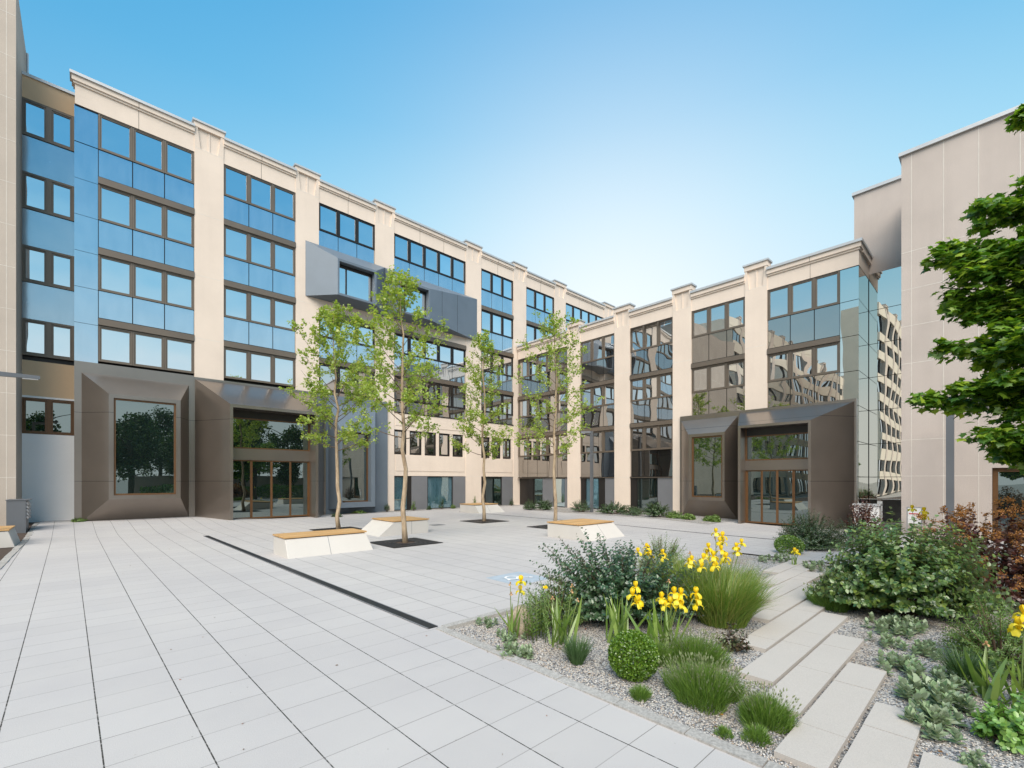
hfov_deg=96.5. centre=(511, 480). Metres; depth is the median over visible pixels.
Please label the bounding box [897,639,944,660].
lambs ear
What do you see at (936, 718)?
lambs ear
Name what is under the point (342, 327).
window
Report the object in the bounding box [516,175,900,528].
office wing
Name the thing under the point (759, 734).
lavender plant
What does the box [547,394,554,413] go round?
window
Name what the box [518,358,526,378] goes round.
window
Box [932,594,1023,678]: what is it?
shrub
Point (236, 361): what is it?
window
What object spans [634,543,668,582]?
iris plant
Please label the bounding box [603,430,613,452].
window
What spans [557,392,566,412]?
window
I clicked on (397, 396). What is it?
window
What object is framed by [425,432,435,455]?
window
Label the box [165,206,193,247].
window
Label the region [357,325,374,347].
window
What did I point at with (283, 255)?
window
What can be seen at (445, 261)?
window
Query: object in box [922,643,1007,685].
grass tuft
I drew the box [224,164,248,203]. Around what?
window
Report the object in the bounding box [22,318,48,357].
window
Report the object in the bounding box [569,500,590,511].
shrub
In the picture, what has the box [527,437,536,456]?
window
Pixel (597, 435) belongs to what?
window
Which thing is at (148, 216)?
window
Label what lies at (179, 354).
window
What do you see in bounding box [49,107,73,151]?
window
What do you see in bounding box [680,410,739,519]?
portal window
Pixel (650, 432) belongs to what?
window
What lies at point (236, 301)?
window
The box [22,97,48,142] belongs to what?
window
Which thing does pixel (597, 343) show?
window
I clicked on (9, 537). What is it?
bench
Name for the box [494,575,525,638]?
iris plant
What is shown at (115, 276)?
window
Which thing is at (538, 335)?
window
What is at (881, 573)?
shrub
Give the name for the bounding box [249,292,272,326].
window
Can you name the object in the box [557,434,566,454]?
window
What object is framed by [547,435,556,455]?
window
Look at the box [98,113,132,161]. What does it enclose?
window
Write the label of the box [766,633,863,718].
stone slab
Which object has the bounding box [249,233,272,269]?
window
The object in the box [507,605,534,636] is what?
boulder
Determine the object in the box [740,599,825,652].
path
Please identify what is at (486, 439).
window
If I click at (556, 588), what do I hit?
shrub
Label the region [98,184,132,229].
window
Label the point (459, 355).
window
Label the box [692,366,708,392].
window
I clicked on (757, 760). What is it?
kerb
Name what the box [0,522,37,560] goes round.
soil
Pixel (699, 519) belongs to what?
gravel margin
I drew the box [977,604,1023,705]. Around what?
iris plant
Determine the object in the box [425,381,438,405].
window
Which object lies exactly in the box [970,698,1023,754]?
fleshy plant
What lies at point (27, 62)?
roof mast
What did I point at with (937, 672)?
lambs ear
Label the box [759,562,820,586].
path
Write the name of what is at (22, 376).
street lamp
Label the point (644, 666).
box ball
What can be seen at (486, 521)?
tree grate
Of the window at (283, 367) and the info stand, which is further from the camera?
the window at (283, 367)
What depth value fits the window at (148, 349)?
21.29 m
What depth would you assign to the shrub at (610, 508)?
27.07 m
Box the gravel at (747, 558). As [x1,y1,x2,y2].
[452,553,1023,767]
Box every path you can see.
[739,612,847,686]
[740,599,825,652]
[751,583,815,622]
[757,571,823,601]
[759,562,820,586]
[763,559,808,573]
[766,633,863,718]
[774,662,886,767]
[838,702,921,767]
[919,751,967,767]
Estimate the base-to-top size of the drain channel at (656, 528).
0.062 m
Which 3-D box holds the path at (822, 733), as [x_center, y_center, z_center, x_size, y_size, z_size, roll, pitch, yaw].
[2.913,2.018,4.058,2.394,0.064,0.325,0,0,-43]
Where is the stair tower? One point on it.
(12, 56)
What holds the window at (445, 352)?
in the office building at (178, 273)
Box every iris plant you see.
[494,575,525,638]
[542,584,581,647]
[603,581,652,642]
[623,579,703,650]
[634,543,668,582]
[684,550,730,621]
[703,528,745,585]
[791,547,800,564]
[907,505,929,526]
[956,641,1022,700]
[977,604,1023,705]
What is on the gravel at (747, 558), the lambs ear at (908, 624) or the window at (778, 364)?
the lambs ear at (908, 624)
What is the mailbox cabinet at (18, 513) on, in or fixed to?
on the soil
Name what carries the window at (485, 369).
in the office building at (178, 273)
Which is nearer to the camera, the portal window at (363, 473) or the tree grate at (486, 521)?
the tree grate at (486, 521)
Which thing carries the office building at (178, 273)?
on the pavement
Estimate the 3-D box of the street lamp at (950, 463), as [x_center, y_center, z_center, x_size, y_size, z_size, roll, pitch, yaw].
[15.878,-0.125,16.000,0.393,4.850,1.208,0,0,-32]
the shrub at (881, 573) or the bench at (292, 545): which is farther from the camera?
the bench at (292, 545)
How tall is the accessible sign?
0.016 m
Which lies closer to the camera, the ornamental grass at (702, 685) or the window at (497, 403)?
the ornamental grass at (702, 685)
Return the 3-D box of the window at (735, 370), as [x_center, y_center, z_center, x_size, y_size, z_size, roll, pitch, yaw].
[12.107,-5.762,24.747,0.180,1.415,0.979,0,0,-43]
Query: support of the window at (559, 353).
in the office wing
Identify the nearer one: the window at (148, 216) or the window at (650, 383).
the window at (148, 216)
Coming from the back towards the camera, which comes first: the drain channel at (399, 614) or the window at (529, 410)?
the window at (529, 410)
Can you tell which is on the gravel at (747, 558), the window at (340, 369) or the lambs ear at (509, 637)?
the lambs ear at (509, 637)
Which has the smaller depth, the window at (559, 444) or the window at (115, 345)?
the window at (115, 345)
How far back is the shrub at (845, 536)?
14.35 m
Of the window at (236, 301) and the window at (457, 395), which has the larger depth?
the window at (457, 395)
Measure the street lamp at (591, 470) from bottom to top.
5.150 m
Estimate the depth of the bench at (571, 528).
15.79 m
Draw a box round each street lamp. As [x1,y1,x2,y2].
[0,371,39,379]
[581,431,592,511]
[946,406,988,534]
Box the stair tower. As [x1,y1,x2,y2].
[0,0,25,525]
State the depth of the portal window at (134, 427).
20.22 m
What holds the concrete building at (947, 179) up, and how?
on the ground
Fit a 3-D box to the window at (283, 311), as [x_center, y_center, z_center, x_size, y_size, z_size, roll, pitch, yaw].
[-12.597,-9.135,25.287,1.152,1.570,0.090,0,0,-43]
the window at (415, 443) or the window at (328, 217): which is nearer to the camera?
the window at (328, 217)
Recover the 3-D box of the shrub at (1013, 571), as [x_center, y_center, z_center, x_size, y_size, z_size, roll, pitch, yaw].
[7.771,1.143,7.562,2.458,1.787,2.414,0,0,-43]
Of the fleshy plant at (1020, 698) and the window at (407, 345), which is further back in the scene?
the window at (407, 345)
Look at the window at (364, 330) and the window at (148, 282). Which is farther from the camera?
the window at (364, 330)
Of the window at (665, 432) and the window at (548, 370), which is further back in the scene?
the window at (548, 370)
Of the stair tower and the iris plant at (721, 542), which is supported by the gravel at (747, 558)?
the iris plant at (721, 542)
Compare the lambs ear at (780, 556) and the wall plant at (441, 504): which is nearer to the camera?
the lambs ear at (780, 556)
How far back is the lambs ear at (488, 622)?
6.41 m
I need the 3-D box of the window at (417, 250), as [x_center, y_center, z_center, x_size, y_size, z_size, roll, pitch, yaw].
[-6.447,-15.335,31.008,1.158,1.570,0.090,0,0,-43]
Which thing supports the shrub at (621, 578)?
on the gravel at (747, 558)
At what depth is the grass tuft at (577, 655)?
5.02 m
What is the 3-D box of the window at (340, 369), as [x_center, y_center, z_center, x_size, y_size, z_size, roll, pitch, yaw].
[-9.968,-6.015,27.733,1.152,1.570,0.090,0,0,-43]
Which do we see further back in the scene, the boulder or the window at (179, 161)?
the window at (179, 161)
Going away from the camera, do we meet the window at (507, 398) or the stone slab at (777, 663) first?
the stone slab at (777, 663)
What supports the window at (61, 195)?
in the office building at (178, 273)
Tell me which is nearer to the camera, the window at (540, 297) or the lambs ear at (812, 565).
the lambs ear at (812, 565)
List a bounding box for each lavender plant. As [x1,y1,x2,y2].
[628,682,652,702]
[640,634,677,667]
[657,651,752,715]
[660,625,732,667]
[714,724,735,739]
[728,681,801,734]
[738,721,775,747]
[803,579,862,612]
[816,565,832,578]
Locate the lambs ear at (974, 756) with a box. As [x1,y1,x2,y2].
[957,749,990,767]
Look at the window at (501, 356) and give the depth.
36.05 m
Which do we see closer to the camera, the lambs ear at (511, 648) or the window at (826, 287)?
the lambs ear at (511, 648)
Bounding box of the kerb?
[0,522,786,767]
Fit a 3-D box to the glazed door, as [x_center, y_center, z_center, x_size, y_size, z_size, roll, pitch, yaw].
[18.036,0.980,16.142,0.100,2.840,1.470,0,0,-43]
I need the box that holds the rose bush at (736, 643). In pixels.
[716,621,753,651]
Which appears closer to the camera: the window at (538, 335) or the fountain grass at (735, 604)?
the fountain grass at (735, 604)
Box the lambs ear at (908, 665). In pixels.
[876,648,929,677]
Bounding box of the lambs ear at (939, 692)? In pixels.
[894,672,979,715]
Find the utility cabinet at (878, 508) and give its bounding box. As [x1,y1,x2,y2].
[852,503,882,525]
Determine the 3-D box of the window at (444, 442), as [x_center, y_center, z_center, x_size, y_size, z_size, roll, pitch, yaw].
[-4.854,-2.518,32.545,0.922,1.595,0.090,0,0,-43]
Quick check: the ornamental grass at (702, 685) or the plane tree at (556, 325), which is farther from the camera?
the plane tree at (556, 325)
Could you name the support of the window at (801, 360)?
in the office wing
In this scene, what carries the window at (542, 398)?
in the office wing
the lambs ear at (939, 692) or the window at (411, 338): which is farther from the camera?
the window at (411, 338)
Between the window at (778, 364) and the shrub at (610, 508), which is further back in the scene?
the shrub at (610, 508)
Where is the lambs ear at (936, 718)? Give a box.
[897,698,967,743]
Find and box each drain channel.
[204,535,437,628]
[459,511,774,539]
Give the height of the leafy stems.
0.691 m
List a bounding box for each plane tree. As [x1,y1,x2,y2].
[278,299,385,528]
[336,265,452,542]
[449,328,512,520]
[509,309,603,520]
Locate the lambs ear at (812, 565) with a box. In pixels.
[802,560,824,570]
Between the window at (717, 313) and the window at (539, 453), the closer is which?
the window at (717, 313)
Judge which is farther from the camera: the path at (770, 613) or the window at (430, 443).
the window at (430, 443)
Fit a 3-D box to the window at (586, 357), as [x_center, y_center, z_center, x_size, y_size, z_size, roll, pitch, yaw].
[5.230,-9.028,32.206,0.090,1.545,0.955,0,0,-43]
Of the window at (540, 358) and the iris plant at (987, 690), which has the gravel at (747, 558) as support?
the iris plant at (987, 690)
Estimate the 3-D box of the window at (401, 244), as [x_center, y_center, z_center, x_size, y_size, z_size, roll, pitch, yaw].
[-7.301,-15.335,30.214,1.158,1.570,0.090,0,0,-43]
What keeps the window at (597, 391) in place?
in the office wing
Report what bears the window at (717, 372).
in the office wing
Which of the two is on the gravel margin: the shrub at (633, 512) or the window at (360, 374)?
the shrub at (633, 512)
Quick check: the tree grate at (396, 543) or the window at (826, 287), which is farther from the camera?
the window at (826, 287)
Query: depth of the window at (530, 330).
38.49 m
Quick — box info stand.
[907,507,921,532]
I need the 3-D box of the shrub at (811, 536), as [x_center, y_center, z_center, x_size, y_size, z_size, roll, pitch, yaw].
[8.861,1.450,13.520,2.315,1.314,2.110,0,0,-43]
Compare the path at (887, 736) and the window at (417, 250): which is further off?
the window at (417, 250)
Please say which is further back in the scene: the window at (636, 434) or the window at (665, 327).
the window at (636, 434)
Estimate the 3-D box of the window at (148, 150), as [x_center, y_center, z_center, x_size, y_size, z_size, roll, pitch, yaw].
[-16.902,-15.335,21.283,1.159,1.570,0.090,0,0,-43]
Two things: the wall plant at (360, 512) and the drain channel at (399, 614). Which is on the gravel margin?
the wall plant at (360, 512)
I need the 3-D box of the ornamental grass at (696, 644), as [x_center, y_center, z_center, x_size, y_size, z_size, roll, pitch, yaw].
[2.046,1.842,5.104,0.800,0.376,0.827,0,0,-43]
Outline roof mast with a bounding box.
[26,53,28,72]
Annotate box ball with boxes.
[607,629,660,681]
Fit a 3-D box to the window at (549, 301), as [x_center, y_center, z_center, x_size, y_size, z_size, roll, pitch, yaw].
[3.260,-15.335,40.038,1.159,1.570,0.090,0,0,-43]
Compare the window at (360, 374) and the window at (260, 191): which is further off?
the window at (360, 374)
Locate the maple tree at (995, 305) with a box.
[904,103,1023,475]
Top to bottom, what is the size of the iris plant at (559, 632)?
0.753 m
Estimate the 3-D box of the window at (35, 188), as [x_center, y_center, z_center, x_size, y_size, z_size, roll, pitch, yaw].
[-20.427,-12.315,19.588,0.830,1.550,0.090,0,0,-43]
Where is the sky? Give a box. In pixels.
[19,0,1023,308]
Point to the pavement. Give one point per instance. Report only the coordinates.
(288, 669)
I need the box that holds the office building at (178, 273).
[22,69,614,521]
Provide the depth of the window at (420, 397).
31.05 m
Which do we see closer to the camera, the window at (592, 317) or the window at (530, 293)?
the window at (530, 293)
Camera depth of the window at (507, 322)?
36.71 m
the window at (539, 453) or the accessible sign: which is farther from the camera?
the window at (539, 453)
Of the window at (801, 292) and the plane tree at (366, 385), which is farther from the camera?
the window at (801, 292)
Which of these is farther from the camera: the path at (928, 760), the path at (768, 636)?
the path at (768, 636)
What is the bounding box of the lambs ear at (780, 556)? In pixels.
[758,553,790,562]
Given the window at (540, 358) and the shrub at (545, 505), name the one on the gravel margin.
the shrub at (545, 505)
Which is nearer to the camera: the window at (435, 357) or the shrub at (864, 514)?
the shrub at (864, 514)
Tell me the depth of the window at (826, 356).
21.74 m
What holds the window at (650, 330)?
in the office wing
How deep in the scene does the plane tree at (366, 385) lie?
14.40 m
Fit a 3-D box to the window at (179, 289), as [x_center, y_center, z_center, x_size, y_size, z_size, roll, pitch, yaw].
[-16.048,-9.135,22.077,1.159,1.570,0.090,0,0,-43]
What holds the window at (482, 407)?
in the office building at (178, 273)
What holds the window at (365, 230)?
in the office building at (178, 273)
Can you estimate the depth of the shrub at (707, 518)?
23.19 m
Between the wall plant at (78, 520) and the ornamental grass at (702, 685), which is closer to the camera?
the ornamental grass at (702, 685)
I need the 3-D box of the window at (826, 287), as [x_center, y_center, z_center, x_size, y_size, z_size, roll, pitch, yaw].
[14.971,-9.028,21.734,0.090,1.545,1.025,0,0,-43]
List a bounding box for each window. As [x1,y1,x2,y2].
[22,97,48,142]
[22,170,48,214]
[22,244,48,285]
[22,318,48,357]
[22,397,48,434]
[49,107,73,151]
[49,179,73,221]
[49,250,73,291]
[49,322,73,360]
[49,399,73,435]
[74,360,193,520]
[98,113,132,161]
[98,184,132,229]
[98,254,132,297]
[98,325,132,365]
[133,128,164,172]
[133,195,164,238]
[133,263,164,303]
[133,331,164,369]
[165,140,193,183]
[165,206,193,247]
[165,271,193,310]
[165,337,193,373]
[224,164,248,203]
[224,225,248,262]
[224,286,248,321]
[224,347,248,380]
[249,174,272,212]
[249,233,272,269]
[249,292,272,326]
[249,351,272,383]
[273,185,294,220]
[273,241,294,276]
[273,298,294,331]
[273,355,294,386]
[319,203,337,236]
[319,315,337,339]
[319,363,337,392]
[326,395,387,514]
[338,211,356,243]
[338,320,356,343]
[338,366,356,393]
[357,218,374,249]
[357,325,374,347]
[357,371,374,396]
[394,233,409,262]
[394,333,409,354]
[394,376,409,401]
[394,429,405,453]
[410,240,424,267]
[410,337,424,358]
[410,380,424,403]
[410,431,420,454]
[424,246,438,273]
[425,341,438,361]
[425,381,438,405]
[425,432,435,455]
[439,252,452,278]
[439,344,452,364]
[439,384,452,407]
[439,433,449,455]
[452,257,465,282]
[452,347,465,366]
[453,386,465,409]
[453,434,462,456]
[481,269,491,292]
[481,309,491,332]
[481,351,491,372]
[481,392,491,412]
[481,437,488,457]
[492,273,502,296]
[492,313,502,335]
[492,353,502,374]
[492,393,502,413]
[492,438,499,458]
[503,277,512,300]
[503,316,512,338]
[503,355,512,376]
[503,395,512,415]
[503,439,510,458]
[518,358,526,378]
[518,399,526,417]
[518,438,526,456]
[526,287,535,308]
[526,324,535,341]
[527,356,536,376]
[527,398,536,416]
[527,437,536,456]
[536,291,544,311]
[536,327,543,338]
[537,352,546,374]
[537,396,546,413]
[537,436,546,455]
[544,294,553,315]
[546,350,556,371]
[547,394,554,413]
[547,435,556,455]
[557,347,566,369]
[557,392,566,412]
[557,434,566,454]
[566,303,573,321]
[574,306,581,318]
[580,340,590,363]
[580,387,590,408]
[580,433,589,453]
[582,310,588,323]
[589,312,596,322]
[591,336,602,361]
[591,385,602,407]
[593,431,602,452]
[603,334,613,358]
[603,383,613,405]
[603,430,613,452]
[630,325,643,352]
[630,378,643,401]
[630,427,643,450]
[644,321,657,349]
[644,375,657,399]
[644,425,657,449]
[658,317,672,345]
[658,372,672,397]
[658,424,672,449]
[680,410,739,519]
[692,307,708,337]
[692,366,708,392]
[709,302,725,333]
[709,363,726,390]
[726,297,744,329]
[726,359,744,387]
[767,284,789,320]
[767,351,789,381]
[790,277,813,314]
[790,346,813,378]
[814,270,839,309]
[814,342,839,375]
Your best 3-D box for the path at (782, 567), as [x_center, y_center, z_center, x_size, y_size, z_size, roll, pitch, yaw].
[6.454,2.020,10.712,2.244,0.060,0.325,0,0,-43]
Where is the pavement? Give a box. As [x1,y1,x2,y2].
[0,505,1023,767]
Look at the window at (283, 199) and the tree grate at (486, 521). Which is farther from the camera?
the window at (283, 199)
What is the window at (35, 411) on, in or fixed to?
in the office building at (178, 273)
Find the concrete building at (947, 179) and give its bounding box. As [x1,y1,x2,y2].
[898,103,1023,541]
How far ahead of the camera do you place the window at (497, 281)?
35.98 m
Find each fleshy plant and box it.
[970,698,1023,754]
[1005,691,1023,712]
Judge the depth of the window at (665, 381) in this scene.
27.82 m
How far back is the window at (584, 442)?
32.28 m
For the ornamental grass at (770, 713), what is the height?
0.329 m
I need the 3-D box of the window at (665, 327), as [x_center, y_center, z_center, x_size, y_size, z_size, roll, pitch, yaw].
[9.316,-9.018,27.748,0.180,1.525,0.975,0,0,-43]
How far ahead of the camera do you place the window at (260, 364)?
24.50 m
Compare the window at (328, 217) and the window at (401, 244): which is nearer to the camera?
the window at (328, 217)
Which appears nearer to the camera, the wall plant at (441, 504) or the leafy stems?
the leafy stems
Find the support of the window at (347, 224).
in the office building at (178, 273)
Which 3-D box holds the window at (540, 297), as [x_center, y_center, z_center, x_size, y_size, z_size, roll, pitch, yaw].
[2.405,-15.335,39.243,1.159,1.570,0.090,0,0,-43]
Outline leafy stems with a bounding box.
[519,584,550,642]
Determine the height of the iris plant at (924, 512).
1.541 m
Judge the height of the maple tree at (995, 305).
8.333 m
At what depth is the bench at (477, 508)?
28.22 m
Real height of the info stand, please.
1.230 m
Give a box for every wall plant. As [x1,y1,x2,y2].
[70,518,87,521]
[352,510,364,513]
[438,498,443,508]
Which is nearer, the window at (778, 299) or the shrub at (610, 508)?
the window at (778, 299)
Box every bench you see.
[0,525,19,547]
[273,528,372,558]
[361,516,428,536]
[460,503,504,513]
[547,518,623,540]
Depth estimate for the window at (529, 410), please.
36.28 m
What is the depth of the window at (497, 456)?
35.96 m
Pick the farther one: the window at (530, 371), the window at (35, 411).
the window at (530, 371)
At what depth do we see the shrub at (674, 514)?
24.19 m
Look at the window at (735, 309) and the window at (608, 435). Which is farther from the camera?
the window at (608, 435)
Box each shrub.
[523,499,537,509]
[525,568,588,627]
[526,527,705,622]
[537,500,552,509]
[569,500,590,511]
[596,501,631,513]
[620,505,643,515]
[635,534,690,572]
[642,502,668,516]
[665,510,681,518]
[681,513,695,519]
[703,515,711,521]
[710,514,720,521]
[773,508,856,549]
[774,535,805,554]
[802,506,1020,618]
[827,516,874,545]
[843,492,886,535]
[899,496,1023,604]
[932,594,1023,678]
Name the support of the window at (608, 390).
in the office wing
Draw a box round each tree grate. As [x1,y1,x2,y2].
[310,527,362,530]
[370,538,442,547]
[463,519,505,522]
[527,525,547,528]
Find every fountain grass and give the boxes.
[643,551,744,611]
[660,562,794,629]
[688,555,782,592]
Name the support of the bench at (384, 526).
on the pavement
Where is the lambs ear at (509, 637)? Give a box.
[496,628,525,642]
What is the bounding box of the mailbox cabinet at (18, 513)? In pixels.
[5,499,31,532]
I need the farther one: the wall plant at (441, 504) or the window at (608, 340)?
the wall plant at (441, 504)
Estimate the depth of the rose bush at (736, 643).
5.39 m
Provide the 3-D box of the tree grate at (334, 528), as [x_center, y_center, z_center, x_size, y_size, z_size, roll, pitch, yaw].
[-6.969,1.988,18.415,1.760,0.013,1.760,0,0,-43]
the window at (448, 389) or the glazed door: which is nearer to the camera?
the glazed door
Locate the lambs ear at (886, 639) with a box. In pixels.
[865,631,901,649]
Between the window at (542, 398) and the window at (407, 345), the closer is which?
the window at (407, 345)
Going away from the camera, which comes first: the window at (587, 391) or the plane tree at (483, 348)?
the plane tree at (483, 348)
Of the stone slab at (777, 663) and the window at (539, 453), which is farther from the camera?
the window at (539, 453)
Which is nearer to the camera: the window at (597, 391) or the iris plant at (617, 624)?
the iris plant at (617, 624)
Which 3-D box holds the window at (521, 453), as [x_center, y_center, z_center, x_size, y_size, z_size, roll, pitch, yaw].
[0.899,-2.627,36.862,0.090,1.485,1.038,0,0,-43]
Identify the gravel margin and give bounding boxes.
[328,505,736,523]
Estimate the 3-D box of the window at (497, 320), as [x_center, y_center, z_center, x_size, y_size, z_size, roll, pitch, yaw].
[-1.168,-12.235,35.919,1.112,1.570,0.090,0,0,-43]
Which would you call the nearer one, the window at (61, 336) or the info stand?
the info stand
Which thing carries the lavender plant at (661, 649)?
on the gravel at (747, 558)
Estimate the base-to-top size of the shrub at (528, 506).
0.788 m
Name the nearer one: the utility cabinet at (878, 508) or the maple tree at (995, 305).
the maple tree at (995, 305)
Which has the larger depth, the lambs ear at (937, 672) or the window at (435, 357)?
the window at (435, 357)
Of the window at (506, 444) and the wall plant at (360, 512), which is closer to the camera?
the wall plant at (360, 512)
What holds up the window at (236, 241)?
in the office building at (178, 273)
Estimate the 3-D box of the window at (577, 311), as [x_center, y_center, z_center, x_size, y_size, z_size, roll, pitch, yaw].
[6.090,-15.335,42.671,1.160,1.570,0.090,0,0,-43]
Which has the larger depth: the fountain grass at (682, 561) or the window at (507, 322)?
the window at (507, 322)
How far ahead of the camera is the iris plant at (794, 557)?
10.76 m
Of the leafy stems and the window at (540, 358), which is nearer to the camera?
the leafy stems
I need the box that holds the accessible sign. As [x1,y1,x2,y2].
[487,572,545,585]
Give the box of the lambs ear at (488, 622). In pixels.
[475,616,497,627]
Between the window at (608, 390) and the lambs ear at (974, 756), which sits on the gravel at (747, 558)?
the lambs ear at (974, 756)
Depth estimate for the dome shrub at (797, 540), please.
12.42 m
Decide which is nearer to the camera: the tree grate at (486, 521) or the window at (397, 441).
the tree grate at (486, 521)
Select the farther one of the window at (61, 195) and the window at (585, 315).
the window at (585, 315)
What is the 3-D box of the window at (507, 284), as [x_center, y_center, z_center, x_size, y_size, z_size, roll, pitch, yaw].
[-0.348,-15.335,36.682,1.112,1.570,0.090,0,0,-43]
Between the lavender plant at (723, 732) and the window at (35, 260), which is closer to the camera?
the lavender plant at (723, 732)
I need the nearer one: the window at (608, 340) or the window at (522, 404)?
the window at (608, 340)
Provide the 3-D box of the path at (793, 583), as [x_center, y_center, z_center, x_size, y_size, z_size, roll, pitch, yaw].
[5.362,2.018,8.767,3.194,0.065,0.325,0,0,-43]
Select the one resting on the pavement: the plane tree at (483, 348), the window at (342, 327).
the plane tree at (483, 348)
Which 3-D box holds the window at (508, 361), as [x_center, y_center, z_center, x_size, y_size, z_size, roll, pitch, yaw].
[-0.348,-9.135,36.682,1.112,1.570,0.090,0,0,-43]
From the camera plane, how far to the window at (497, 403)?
35.98 m
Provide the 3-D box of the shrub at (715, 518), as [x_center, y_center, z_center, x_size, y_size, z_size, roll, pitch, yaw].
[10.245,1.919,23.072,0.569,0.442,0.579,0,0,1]
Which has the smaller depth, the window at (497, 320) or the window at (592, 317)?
the window at (497, 320)
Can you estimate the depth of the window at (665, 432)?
27.82 m
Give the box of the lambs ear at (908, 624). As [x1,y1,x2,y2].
[860,612,928,638]
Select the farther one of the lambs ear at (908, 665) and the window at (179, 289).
the window at (179, 289)
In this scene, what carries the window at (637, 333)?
in the office wing
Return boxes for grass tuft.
[558,633,594,665]
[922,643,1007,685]
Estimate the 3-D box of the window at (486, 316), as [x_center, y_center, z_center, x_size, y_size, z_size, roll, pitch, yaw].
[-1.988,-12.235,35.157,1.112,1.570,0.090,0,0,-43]
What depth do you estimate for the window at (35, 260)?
19.60 m
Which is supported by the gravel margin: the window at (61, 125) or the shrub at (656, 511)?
the shrub at (656, 511)
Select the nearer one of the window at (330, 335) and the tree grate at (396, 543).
the tree grate at (396, 543)
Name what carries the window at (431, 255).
in the office building at (178, 273)
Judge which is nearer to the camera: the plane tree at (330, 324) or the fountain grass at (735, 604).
the fountain grass at (735, 604)
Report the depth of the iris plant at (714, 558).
6.54 m
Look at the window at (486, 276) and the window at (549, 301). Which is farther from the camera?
the window at (549, 301)
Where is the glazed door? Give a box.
[993,468,1023,541]
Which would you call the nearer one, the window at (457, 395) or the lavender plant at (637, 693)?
the lavender plant at (637, 693)
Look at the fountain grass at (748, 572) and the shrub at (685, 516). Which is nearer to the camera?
the fountain grass at (748, 572)
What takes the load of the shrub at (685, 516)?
on the gravel margin
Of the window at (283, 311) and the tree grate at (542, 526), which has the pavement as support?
the tree grate at (542, 526)
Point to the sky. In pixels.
(617, 152)
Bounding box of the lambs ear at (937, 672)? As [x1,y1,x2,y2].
[929,664,979,694]
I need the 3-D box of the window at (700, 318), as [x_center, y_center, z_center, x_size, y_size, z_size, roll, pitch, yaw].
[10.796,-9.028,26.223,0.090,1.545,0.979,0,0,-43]
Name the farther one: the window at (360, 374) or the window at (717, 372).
the window at (360, 374)
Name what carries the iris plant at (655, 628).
on the gravel at (747, 558)
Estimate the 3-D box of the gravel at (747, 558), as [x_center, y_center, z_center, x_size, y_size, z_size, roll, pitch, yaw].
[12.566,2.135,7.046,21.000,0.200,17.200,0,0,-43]
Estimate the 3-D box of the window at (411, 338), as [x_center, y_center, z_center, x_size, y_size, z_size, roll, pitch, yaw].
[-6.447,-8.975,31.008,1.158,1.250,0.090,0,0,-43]
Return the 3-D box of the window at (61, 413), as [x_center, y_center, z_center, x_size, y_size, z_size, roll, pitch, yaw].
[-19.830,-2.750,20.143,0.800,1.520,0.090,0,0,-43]
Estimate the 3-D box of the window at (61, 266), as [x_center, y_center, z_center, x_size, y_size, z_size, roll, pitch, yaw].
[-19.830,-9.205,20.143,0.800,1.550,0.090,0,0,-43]
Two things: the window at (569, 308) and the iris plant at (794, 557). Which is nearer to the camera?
the iris plant at (794, 557)
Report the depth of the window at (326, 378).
26.97 m
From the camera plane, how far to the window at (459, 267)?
33.46 m
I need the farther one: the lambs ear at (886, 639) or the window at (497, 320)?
the window at (497, 320)
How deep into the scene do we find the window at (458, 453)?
33.41 m
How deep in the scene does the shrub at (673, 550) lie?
9.62 m
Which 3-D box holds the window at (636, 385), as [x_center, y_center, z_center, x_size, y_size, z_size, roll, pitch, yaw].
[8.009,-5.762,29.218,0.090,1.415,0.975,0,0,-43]
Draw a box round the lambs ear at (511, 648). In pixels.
[496,640,533,658]

